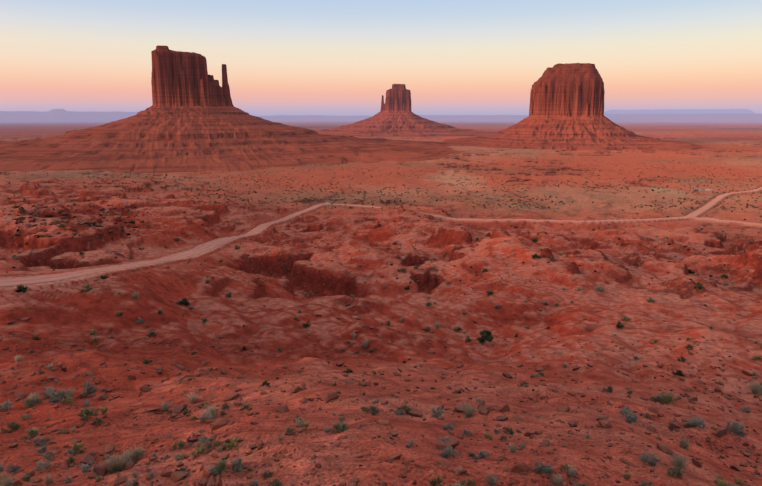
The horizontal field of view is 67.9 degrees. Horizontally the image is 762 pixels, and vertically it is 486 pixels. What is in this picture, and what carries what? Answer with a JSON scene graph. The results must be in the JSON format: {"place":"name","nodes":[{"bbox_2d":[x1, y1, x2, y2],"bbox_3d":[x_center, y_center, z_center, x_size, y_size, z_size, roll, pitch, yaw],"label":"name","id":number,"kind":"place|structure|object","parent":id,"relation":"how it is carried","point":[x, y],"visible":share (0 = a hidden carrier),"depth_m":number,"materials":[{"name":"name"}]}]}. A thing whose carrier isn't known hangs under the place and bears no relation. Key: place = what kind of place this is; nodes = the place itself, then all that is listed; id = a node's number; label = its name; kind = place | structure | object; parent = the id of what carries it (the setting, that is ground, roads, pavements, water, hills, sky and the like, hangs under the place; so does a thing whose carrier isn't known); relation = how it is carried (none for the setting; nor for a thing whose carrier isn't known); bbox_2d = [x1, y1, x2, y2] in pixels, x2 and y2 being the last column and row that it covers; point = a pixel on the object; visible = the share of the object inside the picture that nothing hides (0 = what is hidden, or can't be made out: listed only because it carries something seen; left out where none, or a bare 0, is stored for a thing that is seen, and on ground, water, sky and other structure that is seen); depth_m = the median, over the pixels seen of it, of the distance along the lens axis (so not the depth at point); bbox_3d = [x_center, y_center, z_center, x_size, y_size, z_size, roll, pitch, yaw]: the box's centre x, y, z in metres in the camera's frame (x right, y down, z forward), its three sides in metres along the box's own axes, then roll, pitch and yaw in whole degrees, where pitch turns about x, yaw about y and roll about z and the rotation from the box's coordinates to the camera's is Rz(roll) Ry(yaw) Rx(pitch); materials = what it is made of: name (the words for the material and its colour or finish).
{"place":"outdoors","nodes":[
{"label":"outdoors","id":0,"kind":"place"},
{"bbox_2d":[0,109,761,485],"bbox_3d":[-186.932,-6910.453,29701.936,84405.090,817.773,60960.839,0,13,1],"label":"ground","id":1,"kind":"structure","parent":0,"point":[306,271],"depth_m":94.12,"materials":[{"name":"soil"}]},
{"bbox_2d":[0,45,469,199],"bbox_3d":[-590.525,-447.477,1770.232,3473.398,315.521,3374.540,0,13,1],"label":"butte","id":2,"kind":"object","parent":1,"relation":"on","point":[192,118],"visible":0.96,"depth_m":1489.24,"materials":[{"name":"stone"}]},
{"bbox_2d":[0,336,753,485],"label":"shrubs","id":3,"kind":"object","parent":1,"relation":"on","point":[210,413],"visible":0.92,"depth_m":16.77,"materials":[{"name":"green plant"}]},
{"bbox_2d":[0,300,761,485],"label":"rocks","id":4,"kind":"object","parent":1,"relation":"on","point":[483,408],"visible":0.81,"depth_m":21.94,"materials":[{"name":"stone"}]},
{"bbox_2d":[1,203,761,395],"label":"shrubs","id":5,"kind":"object","parent":1,"relation":"on","point":[757,390],"visible":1,"depth_m":92.55,"materials":[{"name":"green plant"}]},
{"bbox_2d":[1,190,761,302],"bbox_3d":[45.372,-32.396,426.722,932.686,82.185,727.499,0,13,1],"label":"rocks","id":6,"kind":"object","parent":1,"relation":"on","point":[54,221],"visible":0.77,"depth_m":165.12,"materials":[{"name":"stone"}]},
{"bbox_2d":[4,123,761,249],"bbox_3d":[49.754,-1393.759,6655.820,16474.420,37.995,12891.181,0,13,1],"label":"shrubs","id":7,"kind":"object","parent":1,"relation":"on","point":[452,190],"visible":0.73,"depth_m":746.28,"materials":[{"name":"green plant"}]},
{"bbox_2d":[316,84,496,136],"bbox_3d":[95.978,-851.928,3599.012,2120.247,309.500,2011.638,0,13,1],"label":"butte","id":8,"kind":"object","parent":1,"relation":"on","point":[395,116],"visible":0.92,"depth_m":3417.44,"materials":[{"name":"stone"}]},
{"bbox_2d":[476,330,492,344],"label":"shrub","id":9,"kind":"object","parent":1,"relation":"on","point":[483,339],"visible":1,"depth_m":77.60,"materials":[{"name":"green plant"}]},
{"bbox_2d":[443,63,702,149],"bbox_3d":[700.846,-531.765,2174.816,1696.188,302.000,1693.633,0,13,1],"label":"butte","id":10,"kind":"object","parent":1,"relation":"on","point":[566,109],"visible":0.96,"depth_m":2041.97,"materials":[{"name":"stone"}]},
{"bbox_2d":[691,217,761,224],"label":"dirt road","id":11,"kind":"structure","parent":1,"relation":"on","point":[726,220],"depth_m":515.73,"materials":[{"name":"brown soil"}]},
{"bbox_2d":[0,188,761,286],"bbox_3d":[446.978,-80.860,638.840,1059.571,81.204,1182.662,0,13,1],"label":"dirt road","id":12,"kind":"structure","parent":0,"point":[56,277],"depth_m":171.39,"materials":[{"name":"brown soil"}]},
{"bbox_2d":[0,0,761,115],"label":"sky","id":13,"kind":"structure","parent":0,"point":[280,57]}
]}

